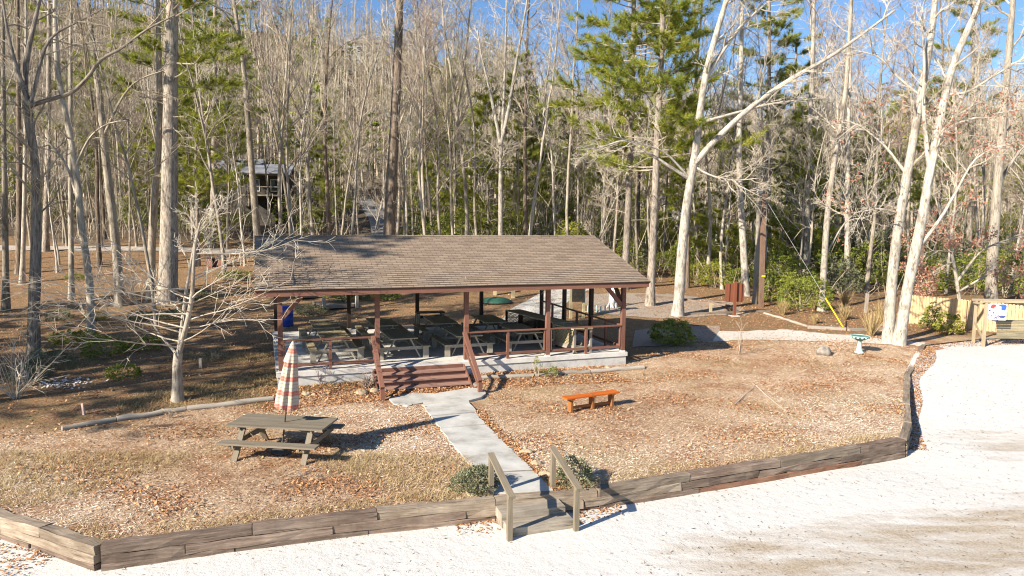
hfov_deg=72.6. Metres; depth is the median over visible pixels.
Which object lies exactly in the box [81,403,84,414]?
stake
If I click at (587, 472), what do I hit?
shrub
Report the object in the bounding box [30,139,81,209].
bare tree
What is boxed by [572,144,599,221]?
pine tree
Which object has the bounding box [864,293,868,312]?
post
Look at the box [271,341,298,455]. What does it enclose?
patio umbrella
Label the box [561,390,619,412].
garden bench
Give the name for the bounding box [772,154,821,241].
pine tree
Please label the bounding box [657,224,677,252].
evergreen shrub
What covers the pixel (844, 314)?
ornamental grass
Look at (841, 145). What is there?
bare tree
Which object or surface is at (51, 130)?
bare tree
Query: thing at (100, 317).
evergreen shrub
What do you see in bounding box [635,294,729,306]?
log edging
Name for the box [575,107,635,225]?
pine tree
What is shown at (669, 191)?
pine tree
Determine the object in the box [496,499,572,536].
timber steps
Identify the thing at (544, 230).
evergreen shrub
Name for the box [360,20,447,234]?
bare tree
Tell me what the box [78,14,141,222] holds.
bare tree
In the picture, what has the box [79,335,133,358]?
evergreen shrub
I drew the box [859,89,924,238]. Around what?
pine tree
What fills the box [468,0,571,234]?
bare tree
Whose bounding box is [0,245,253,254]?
road
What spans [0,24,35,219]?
bare tree
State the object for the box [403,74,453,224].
bare tree
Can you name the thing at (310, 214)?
bare tree
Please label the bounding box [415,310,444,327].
side table
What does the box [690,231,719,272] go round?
evergreen shrub
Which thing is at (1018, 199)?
bare tree
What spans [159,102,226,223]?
pine tree
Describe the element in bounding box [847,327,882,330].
timber edging
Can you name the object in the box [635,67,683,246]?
bare tree
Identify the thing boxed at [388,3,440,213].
bare tree
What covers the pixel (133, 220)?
bare tree
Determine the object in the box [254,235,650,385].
picnic pavilion
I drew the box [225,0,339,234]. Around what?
bare tree
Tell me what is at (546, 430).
wood chips
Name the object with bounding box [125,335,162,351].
evergreen shrub
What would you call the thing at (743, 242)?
bare tree
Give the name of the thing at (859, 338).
bird bath
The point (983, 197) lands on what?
bare tree
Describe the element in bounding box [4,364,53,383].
evergreen shrub
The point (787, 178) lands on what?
bare tree
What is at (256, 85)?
pine tree
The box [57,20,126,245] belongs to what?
bare tree
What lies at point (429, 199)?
bare tree
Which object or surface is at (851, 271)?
evergreen shrub
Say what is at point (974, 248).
evergreen shrub
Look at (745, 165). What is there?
bare tree
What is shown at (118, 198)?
bare tree
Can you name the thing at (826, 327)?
timber edging
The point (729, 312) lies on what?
timber edging
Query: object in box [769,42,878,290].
bare tree
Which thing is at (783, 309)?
ornamental grass
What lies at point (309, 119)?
bare tree
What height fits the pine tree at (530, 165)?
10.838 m
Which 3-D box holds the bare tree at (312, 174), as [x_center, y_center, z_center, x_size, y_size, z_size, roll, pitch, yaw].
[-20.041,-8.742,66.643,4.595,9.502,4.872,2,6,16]
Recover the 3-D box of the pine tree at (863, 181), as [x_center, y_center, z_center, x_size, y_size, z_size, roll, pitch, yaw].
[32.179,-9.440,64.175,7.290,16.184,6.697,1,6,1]
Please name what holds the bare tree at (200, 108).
on the ground at (28, 408)
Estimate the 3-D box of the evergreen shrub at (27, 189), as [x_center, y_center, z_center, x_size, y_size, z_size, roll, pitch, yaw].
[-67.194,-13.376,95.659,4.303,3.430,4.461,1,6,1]
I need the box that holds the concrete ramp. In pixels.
[502,288,594,321]
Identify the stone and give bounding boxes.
[301,392,310,395]
[355,389,367,395]
[370,388,378,392]
[462,490,474,496]
[518,447,532,453]
[531,460,542,464]
[538,470,549,477]
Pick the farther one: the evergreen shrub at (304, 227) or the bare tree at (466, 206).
the evergreen shrub at (304, 227)
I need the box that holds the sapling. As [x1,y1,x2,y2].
[735,318,744,354]
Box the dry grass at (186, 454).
[0,351,893,541]
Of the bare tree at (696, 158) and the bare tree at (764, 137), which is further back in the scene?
the bare tree at (764, 137)
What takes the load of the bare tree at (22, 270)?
on the ground at (28, 408)
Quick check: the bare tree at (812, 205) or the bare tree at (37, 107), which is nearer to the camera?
the bare tree at (812, 205)
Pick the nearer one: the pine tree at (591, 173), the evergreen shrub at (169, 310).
the evergreen shrub at (169, 310)
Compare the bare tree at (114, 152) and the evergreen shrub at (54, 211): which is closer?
the evergreen shrub at (54, 211)
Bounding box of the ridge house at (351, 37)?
[343,35,384,74]
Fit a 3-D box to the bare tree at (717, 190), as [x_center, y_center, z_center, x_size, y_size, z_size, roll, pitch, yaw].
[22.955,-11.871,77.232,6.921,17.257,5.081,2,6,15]
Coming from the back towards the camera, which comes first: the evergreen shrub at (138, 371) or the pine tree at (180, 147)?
the pine tree at (180, 147)
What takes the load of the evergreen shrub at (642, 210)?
on the ground at (28, 408)
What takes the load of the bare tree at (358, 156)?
on the ground at (28, 408)
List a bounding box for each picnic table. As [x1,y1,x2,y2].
[216,413,344,464]
[298,319,351,347]
[305,330,364,362]
[355,317,405,344]
[368,328,429,359]
[413,315,462,341]
[430,326,494,356]
[461,314,516,340]
[488,323,553,351]
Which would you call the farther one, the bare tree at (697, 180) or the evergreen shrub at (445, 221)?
the evergreen shrub at (445, 221)
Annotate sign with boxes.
[725,281,744,316]
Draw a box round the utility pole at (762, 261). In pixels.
[758,194,766,306]
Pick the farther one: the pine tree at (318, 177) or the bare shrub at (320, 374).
the pine tree at (318, 177)
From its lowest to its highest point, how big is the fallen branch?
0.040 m
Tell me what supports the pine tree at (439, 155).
on the ground at (28, 408)
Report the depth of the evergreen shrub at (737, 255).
57.33 m
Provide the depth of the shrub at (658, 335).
30.25 m
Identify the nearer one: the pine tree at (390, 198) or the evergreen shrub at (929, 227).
the pine tree at (390, 198)
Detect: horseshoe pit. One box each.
[293,295,330,297]
[312,296,358,308]
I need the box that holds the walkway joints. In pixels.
[437,412,531,471]
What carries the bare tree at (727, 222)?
on the ground at (28, 408)
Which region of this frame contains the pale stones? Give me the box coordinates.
[31,376,108,389]
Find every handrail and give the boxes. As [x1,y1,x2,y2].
[487,452,515,541]
[549,446,582,531]
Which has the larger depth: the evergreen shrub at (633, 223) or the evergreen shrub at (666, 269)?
the evergreen shrub at (633, 223)
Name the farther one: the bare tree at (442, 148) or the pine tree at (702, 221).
the bare tree at (442, 148)
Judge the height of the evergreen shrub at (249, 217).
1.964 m
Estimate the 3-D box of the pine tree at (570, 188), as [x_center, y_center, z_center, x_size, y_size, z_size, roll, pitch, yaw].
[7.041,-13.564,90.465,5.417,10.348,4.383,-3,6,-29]
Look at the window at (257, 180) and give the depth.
80.10 m
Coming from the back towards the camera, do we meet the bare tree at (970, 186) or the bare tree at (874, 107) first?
the bare tree at (874, 107)
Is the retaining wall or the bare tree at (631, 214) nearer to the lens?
the retaining wall
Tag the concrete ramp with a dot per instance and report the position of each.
(532, 304)
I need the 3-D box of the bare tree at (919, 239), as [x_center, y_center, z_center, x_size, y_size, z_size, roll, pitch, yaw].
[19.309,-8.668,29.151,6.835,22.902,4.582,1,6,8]
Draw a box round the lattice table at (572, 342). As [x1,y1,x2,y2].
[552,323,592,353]
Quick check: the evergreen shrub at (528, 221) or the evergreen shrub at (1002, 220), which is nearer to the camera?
the evergreen shrub at (528, 221)
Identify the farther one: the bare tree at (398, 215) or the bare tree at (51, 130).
the bare tree at (51, 130)
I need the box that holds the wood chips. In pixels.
[0,334,929,539]
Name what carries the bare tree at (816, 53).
on the ground at (28, 408)
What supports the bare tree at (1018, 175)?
on the ground at (28, 408)
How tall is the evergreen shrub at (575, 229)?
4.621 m
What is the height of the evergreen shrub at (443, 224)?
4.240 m
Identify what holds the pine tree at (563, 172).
on the ground at (28, 408)
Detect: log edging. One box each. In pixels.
[61,396,273,430]
[481,365,644,379]
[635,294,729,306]
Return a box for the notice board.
[569,289,584,318]
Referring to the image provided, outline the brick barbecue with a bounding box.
[206,257,226,266]
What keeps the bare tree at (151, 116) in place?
on the ground at (28, 408)
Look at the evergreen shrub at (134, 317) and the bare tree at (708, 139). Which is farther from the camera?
the bare tree at (708, 139)
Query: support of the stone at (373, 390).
on the ground at (28, 408)
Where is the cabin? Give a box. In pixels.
[237,164,298,224]
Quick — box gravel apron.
[632,325,719,346]
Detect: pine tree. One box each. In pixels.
[0,0,104,251]
[0,69,29,167]
[0,102,28,169]
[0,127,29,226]
[41,68,101,205]
[67,0,248,304]
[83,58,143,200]
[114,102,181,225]
[131,26,244,266]
[141,60,236,239]
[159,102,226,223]
[161,0,271,246]
[178,94,221,206]
[189,85,258,237]
[208,68,256,149]
[219,46,285,163]
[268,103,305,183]
[304,103,353,233]
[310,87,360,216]
[362,0,419,234]
[396,113,457,230]
[407,87,467,217]
[412,127,458,209]
[426,56,491,207]
[432,79,471,209]
[435,114,471,206]
[444,74,530,234]
[458,128,495,225]
[477,50,551,233]
[506,85,572,234]
[511,140,550,218]
[519,107,565,221]
[529,98,579,209]
[534,0,734,289]
[546,110,597,215]
[551,143,580,212]
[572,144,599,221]
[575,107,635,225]
[580,0,772,306]
[581,108,646,246]
[632,117,661,216]
[633,97,706,262]
[657,132,714,234]
[658,142,702,265]
[690,104,773,278]
[705,0,826,270]
[726,153,755,226]
[750,32,840,269]
[753,99,853,277]
[762,130,796,229]
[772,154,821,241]
[773,134,827,263]
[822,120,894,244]
[823,97,913,270]
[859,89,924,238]
[887,74,986,236]
[979,151,1022,232]
[985,115,1023,238]
[1012,163,1023,181]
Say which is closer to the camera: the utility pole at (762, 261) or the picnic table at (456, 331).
the picnic table at (456, 331)
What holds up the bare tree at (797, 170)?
on the ground at (28, 408)
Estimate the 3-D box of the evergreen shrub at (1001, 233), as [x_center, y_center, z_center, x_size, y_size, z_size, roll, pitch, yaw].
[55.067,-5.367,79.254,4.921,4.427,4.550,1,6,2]
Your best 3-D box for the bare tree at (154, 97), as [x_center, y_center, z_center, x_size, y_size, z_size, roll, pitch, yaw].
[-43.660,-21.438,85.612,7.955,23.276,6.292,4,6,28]
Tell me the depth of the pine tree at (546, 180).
84.91 m
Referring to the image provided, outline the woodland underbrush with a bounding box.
[0,143,1023,297]
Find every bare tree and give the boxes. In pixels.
[0,0,10,311]
[0,0,48,283]
[0,0,50,156]
[0,0,177,359]
[0,9,89,232]
[0,18,35,151]
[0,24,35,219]
[0,27,56,246]
[0,187,335,402]
[2,0,152,336]
[5,0,34,274]
[6,53,67,264]
[7,45,82,272]
[10,0,112,265]
[14,51,84,212]
[21,68,76,221]
[23,61,81,243]
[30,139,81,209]
[34,17,108,245]
[38,0,196,324]
[43,89,92,208]
[46,0,89,300]
[51,71,113,237]
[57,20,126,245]
[62,0,145,238]
[62,0,180,306]
[63,68,123,229]
[73,76,119,212]
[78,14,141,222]
[84,27,188,264]
[92,91,122,207]
[93,130,145,228]
[97,37,162,227]
[99,0,181,185]
[107,35,163,246]
[110,113,144,185]
[114,0,198,114]
[127,22,185,201]
[132,0,164,299]
[132,1,251,273]
[132,80,155,220]
[178,24,211,226]
[180,23,251,265]
[183,0,260,248]
[194,50,263,248]
[217,0,306,234]
[222,97,243,212]
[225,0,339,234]
[232,128,258,184]
[235,53,295,231]
[241,0,334,234]
[251,0,348,234]
[252,32,300,163]
[257,66,314,213]
[275,0,365,234]
[281,150,323,233]
[282,40,340,232]
[288,152,305,214]
[293,21,360,234]
[300,0,392,234]
[306,70,362,218]
[312,18,388,234]
[316,0,412,234]
[319,15,401,234]
[338,128,382,197]
[343,112,374,201]
[353,0,448,234]
[353,114,415,234]
[357,12,416,209]
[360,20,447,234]
[370,40,418,226]
[371,65,441,234]
[372,0,500,234]
[376,5,458,234]
[378,0,471,227]
[379,0,471,234]
[379,0,472,233]
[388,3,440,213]
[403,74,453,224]
[407,0,513,234]
[410,0,536,234]
[413,0,495,234]
[414,86,457,224]
[416,12,492,233]
[436,47,490,234]
[445,0,513,230]
[460,0,558,234]
[467,21,516,199]
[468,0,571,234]
[482,107,516,202]
[489,83,515,173]
[492,0,571,234]
[492,0,580,234]
[492,89,544,234]
[499,77,549,180]
[528,107,606,232]
[532,0,640,234]
[542,0,646,243]
[552,46,620,228]
[556,45,605,234]
[559,79,599,192]
[562,108,594,225]
[564,0,901,316]
[574,0,674,251]
[575,108,612,230]
[578,132,647,249]
[603,0,673,245]
[607,187,644,235]
[615,70,662,228]
[618,8,721,271]
[634,131,678,204]
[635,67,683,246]
[638,1,736,273]
[664,3,750,287]
[666,0,757,282]
[674,162,705,225]
[677,68,733,210]
[686,135,715,229]
[687,114,734,222]
[691,17,747,266]
[694,22,771,289]
[696,11,795,279]
[697,103,745,235]
[697,160,722,225]
[697,177,725,234]
[698,0,772,296]
[699,110,719,218]
[699,136,752,259]
[714,91,773,227]
[720,76,773,216]
[723,41,804,290]
[725,0,801,277]
[734,117,784,252]
[734,128,756,257]
[743,85,791,191]
[744,44,784,234]
[746,90,764,240]
[749,85,799,200]
[756,76,844,282]
[762,0,873,273]
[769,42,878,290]
[772,0,863,269]
[784,44,843,266]
[785,91,828,237]
[789,1,887,245]
[799,1,826,279]
[800,0,917,311]
[801,0,932,292]
[805,0,955,342]
[805,9,886,263]
[806,110,851,216]
[816,0,868,289]
[831,13,914,271]
[831,14,939,198]
[831,132,896,287]
[836,134,895,229]
[840,53,906,257]
[840,181,872,236]
[863,0,998,260]
[877,0,1023,346]
[878,0,987,275]
[880,91,919,207]
[892,0,1010,293]
[894,97,939,200]
[907,0,1023,270]
[915,0,1023,281]
[916,59,966,236]
[924,101,977,267]
[928,0,1020,276]
[944,73,1014,285]
[958,103,995,230]
[958,131,993,216]
[962,107,997,190]
[963,119,1019,222]
[975,0,1023,303]
[976,68,1023,190]
[976,101,1012,229]
[978,10,1023,288]
[981,119,1023,242]
[988,64,1023,290]
[988,124,1022,212]
[996,74,1023,297]
[1001,184,1023,255]
[1006,136,1023,194]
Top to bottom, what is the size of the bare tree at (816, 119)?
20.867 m
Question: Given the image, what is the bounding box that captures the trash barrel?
[282,305,293,326]
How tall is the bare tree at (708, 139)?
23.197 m
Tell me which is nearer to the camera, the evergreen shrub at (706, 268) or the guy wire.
the guy wire
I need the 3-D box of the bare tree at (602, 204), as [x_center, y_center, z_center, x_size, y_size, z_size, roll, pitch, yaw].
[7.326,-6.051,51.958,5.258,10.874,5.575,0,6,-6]
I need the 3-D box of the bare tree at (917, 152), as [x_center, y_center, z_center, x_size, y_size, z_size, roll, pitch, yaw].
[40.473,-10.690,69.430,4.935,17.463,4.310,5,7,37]
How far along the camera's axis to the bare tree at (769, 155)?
50.38 m
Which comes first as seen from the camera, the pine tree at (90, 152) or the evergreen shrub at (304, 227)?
the evergreen shrub at (304, 227)
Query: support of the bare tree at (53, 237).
on the ground at (28, 408)
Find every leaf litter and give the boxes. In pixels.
[0,248,1015,537]
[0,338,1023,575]
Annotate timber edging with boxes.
[685,310,770,314]
[763,312,806,326]
[807,325,845,330]
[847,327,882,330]
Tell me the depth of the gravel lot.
41.74 m
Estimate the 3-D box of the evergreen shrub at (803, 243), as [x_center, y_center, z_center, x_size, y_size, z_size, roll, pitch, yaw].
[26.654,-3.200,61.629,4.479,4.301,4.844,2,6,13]
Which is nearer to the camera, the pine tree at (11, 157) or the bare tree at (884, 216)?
the bare tree at (884, 216)
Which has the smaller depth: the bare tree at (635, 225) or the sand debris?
the sand debris
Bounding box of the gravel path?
[714,329,924,345]
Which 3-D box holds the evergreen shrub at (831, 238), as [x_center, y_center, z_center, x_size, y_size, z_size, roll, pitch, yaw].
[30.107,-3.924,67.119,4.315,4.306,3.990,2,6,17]
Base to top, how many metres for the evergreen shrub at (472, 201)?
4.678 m
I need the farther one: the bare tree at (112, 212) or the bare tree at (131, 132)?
the bare tree at (131, 132)
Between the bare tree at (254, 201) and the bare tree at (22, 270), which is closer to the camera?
the bare tree at (22, 270)
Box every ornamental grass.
[777,297,791,314]
[808,296,817,309]
[810,314,820,323]
[836,288,855,305]
[838,303,852,319]
[859,309,882,335]
[870,298,883,321]
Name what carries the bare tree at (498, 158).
on the ground at (28, 408)
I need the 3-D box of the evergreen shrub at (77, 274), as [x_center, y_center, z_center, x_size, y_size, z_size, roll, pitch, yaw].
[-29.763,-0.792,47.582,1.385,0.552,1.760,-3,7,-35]
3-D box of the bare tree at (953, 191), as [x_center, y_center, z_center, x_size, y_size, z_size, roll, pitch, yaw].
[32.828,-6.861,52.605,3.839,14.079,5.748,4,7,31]
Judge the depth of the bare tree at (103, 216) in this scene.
67.25 m
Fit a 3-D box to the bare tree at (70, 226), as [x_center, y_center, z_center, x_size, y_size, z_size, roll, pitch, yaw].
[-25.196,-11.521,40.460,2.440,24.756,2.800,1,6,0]
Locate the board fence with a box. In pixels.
[897,295,1023,331]
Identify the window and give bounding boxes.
[256,179,259,190]
[270,179,277,191]
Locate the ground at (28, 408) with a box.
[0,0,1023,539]
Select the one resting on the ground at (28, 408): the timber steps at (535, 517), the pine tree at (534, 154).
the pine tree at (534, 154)
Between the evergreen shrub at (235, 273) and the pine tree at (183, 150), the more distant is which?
the pine tree at (183, 150)
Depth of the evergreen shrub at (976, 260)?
49.29 m
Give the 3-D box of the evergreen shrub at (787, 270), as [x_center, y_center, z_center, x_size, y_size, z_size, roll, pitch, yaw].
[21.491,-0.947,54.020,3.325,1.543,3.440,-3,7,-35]
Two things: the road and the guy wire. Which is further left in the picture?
the road
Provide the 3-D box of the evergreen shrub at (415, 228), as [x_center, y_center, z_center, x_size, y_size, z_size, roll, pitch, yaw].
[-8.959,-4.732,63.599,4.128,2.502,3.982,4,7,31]
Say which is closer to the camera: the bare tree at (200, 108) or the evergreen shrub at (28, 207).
the bare tree at (200, 108)
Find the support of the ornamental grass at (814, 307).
on the ground at (28, 408)
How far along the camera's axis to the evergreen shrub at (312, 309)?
38.23 m
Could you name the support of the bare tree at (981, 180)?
on the ground at (28, 408)
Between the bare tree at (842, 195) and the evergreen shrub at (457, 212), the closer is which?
the bare tree at (842, 195)
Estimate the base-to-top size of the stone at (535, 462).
0.192 m
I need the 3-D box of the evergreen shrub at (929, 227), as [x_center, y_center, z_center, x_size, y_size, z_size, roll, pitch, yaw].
[38.828,-4.213,63.929,5.955,6.019,5.506,-1,6,-15]
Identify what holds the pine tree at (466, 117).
on the ground at (28, 408)
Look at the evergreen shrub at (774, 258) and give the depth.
50.30 m
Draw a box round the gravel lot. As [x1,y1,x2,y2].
[585,293,747,317]
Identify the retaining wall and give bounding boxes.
[0,344,925,571]
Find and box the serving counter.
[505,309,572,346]
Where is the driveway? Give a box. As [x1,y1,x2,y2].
[347,196,396,234]
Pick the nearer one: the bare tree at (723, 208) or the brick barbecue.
the brick barbecue
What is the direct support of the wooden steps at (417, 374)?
on the ground at (28, 408)
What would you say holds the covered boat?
on the ground at (28, 408)
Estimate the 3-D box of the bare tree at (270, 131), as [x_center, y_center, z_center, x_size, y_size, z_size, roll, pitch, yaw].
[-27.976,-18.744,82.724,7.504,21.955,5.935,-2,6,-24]
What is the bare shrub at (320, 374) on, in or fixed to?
on the ground at (28, 408)
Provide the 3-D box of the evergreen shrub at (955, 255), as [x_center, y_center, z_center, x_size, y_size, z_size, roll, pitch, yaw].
[32.541,-1.782,52.065,4.471,4.027,4.134,3,6,26]
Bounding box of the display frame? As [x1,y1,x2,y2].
[971,298,1023,346]
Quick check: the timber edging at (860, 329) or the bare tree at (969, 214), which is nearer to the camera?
the timber edging at (860, 329)
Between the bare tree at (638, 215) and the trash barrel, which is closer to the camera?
the trash barrel
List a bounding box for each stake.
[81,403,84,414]
[199,358,202,367]
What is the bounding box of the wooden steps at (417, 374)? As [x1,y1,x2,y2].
[371,331,482,400]
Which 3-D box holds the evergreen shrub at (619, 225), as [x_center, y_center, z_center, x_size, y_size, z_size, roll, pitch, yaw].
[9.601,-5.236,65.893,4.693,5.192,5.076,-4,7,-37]
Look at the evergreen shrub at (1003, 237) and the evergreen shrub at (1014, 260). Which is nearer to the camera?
the evergreen shrub at (1014, 260)
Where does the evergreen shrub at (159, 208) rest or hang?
on the ground at (28, 408)
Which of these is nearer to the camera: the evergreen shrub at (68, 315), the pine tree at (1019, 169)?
the evergreen shrub at (68, 315)
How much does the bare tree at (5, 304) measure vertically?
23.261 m
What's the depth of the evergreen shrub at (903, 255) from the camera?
58.21 m
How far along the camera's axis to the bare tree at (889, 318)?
30.19 m
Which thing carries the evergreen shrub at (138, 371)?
on the ground at (28, 408)
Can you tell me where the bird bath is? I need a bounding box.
[850,334,870,353]
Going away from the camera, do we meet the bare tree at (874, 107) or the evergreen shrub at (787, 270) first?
the evergreen shrub at (787, 270)
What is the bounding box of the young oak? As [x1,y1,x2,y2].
[890,165,1023,299]
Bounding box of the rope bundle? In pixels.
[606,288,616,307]
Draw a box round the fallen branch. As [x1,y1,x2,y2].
[756,385,785,410]
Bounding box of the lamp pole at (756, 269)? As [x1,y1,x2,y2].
[752,186,762,303]
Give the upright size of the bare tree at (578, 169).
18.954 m
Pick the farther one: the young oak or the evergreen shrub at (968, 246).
the evergreen shrub at (968, 246)
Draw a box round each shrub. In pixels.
[0,314,87,399]
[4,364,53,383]
[8,179,42,199]
[8,204,30,216]
[25,346,79,368]
[42,183,75,222]
[44,309,75,320]
[46,328,101,345]
[64,273,84,280]
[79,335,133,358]
[81,166,117,194]
[83,311,108,320]
[103,362,142,379]
[115,192,159,228]
[119,200,147,219]
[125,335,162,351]
[127,310,152,320]
[142,188,189,221]
[157,216,190,230]
[157,308,185,319]
[161,408,174,417]
[187,289,218,299]
[200,214,238,246]
[200,346,228,358]
[217,269,250,279]
[221,212,252,226]
[271,194,317,223]
[293,303,329,315]
[294,213,325,233]
[296,185,320,212]
[314,363,325,384]
[323,295,363,300]
[358,371,377,387]
[366,294,401,299]
[395,223,429,234]
[400,194,441,220]
[400,220,444,234]
[408,216,433,225]
[421,211,470,234]
[433,208,463,233]
[436,197,471,230]
[445,203,492,234]
[446,463,501,496]
[463,188,486,215]
[463,198,483,229]
[469,206,497,234]
[480,215,522,234]
[483,198,497,223]
[490,208,527,234]
[496,207,535,234]
[503,203,541,232]
[528,225,570,234]
[531,350,543,375]
[543,365,558,376]
[544,207,574,234]
[550,222,588,234]
[556,216,584,234]
[556,454,594,488]
[559,207,591,233]
[572,231,607,243]
[576,205,597,224]
[589,207,623,250]
[613,198,650,235]
[615,238,646,269]
[619,215,646,241]
[621,243,657,273]
[634,223,674,253]
[642,217,677,254]
[647,317,698,344]
[656,227,676,261]
[656,250,676,272]
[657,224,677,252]
[663,240,705,266]
[669,261,714,284]
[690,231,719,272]
[690,245,730,265]
[699,261,736,287]
[710,235,749,274]
[722,266,758,286]
[723,231,754,264]
[733,246,783,275]
[750,242,799,289]
[758,272,809,302]
[764,266,804,281]
[769,250,817,295]
[771,232,796,268]
[773,223,812,266]
[776,275,833,310]
[784,276,834,298]
[787,238,835,274]
[788,233,834,274]
[807,255,864,293]
[811,235,855,284]
[814,226,842,260]
[833,229,872,265]
[835,240,888,289]
[856,225,902,274]
[870,265,903,283]
[872,237,925,279]
[874,239,906,270]
[900,210,973,263]
[901,251,950,294]
[917,300,942,329]
[923,235,957,269]
[924,237,977,289]
[930,310,966,334]
[943,240,974,271]
[943,242,1009,294]
[963,233,1007,266]
[964,229,1000,247]
[976,247,1023,297]
[985,209,1022,243]
[986,224,1014,249]
[986,225,1017,256]
[998,241,1021,284]
[998,242,1020,272]
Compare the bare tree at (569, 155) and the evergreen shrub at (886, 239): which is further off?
the evergreen shrub at (886, 239)
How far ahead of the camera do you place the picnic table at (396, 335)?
24.74 m
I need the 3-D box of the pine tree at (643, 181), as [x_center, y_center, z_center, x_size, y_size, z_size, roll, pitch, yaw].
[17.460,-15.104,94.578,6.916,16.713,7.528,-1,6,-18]
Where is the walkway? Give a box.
[389,388,552,494]
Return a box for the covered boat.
[483,297,512,303]
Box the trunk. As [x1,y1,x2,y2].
[916,245,923,304]
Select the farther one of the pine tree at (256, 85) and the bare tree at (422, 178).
the pine tree at (256, 85)
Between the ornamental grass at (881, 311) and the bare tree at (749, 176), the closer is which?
the ornamental grass at (881, 311)
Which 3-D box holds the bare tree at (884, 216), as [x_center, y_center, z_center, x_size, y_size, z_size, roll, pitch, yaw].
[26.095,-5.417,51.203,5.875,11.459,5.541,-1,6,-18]
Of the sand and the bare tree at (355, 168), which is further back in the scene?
the bare tree at (355, 168)
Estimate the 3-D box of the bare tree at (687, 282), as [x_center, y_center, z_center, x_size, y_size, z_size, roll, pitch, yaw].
[13.240,-13.418,48.117,6.965,27.442,7.556,2,6,17]
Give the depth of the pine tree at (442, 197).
69.12 m
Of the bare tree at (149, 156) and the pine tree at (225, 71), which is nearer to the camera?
the bare tree at (149, 156)
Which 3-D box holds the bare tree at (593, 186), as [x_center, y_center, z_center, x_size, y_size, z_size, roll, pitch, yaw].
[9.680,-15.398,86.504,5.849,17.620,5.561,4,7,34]
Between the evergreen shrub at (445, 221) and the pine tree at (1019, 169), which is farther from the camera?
the pine tree at (1019, 169)
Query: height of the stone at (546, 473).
0.219 m
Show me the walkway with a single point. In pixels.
(463, 440)
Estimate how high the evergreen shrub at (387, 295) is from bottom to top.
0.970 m
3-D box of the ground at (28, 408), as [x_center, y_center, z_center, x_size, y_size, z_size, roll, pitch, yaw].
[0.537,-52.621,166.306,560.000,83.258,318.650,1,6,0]
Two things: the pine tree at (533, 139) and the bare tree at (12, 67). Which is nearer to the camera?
the bare tree at (12, 67)
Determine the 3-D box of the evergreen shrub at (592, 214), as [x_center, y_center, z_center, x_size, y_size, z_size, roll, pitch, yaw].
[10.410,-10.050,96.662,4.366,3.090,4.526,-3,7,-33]
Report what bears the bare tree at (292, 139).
on the ground at (28, 408)
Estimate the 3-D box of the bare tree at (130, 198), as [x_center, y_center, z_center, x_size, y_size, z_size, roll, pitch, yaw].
[-28.627,-10.739,53.173,7.343,18.310,5.391,-2,6,-27]
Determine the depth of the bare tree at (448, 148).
47.33 m
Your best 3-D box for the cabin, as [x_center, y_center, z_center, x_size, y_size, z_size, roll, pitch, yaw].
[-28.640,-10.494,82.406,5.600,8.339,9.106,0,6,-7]
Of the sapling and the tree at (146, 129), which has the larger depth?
the tree at (146, 129)
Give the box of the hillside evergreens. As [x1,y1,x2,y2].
[0,0,1023,231]
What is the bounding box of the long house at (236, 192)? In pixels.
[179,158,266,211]
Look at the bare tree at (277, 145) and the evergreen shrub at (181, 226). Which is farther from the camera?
the evergreen shrub at (181, 226)
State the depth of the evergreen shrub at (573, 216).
70.15 m
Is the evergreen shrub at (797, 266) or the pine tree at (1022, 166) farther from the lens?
the pine tree at (1022, 166)
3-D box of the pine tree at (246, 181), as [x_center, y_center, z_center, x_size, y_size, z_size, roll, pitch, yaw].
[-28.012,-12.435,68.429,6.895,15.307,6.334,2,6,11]
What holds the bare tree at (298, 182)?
on the ground at (28, 408)
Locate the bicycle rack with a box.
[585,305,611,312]
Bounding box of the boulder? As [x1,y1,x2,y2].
[816,346,831,355]
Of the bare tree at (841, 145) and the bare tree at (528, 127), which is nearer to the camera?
the bare tree at (841, 145)
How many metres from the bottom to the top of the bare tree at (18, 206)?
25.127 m
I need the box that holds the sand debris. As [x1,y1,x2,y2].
[4,339,1022,575]
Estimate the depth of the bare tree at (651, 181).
81.39 m
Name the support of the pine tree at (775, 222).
on the ground at (28, 408)
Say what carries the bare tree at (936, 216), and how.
on the ground at (28, 408)
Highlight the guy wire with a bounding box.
[767,202,843,326]
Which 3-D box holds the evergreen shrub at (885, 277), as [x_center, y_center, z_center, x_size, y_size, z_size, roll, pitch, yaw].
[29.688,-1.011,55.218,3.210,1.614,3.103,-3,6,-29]
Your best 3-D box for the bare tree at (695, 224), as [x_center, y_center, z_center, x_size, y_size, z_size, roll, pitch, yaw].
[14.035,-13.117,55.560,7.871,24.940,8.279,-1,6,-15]
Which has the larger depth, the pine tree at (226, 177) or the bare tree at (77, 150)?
the bare tree at (77, 150)
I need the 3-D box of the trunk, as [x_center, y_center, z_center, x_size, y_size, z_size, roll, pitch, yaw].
[24.926,-0.802,42.603,0.220,4.620,0.200,1,6,0]
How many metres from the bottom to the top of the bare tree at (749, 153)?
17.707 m
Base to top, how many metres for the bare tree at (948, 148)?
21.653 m
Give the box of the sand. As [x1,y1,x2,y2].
[0,339,1023,575]
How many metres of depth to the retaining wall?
13.39 m

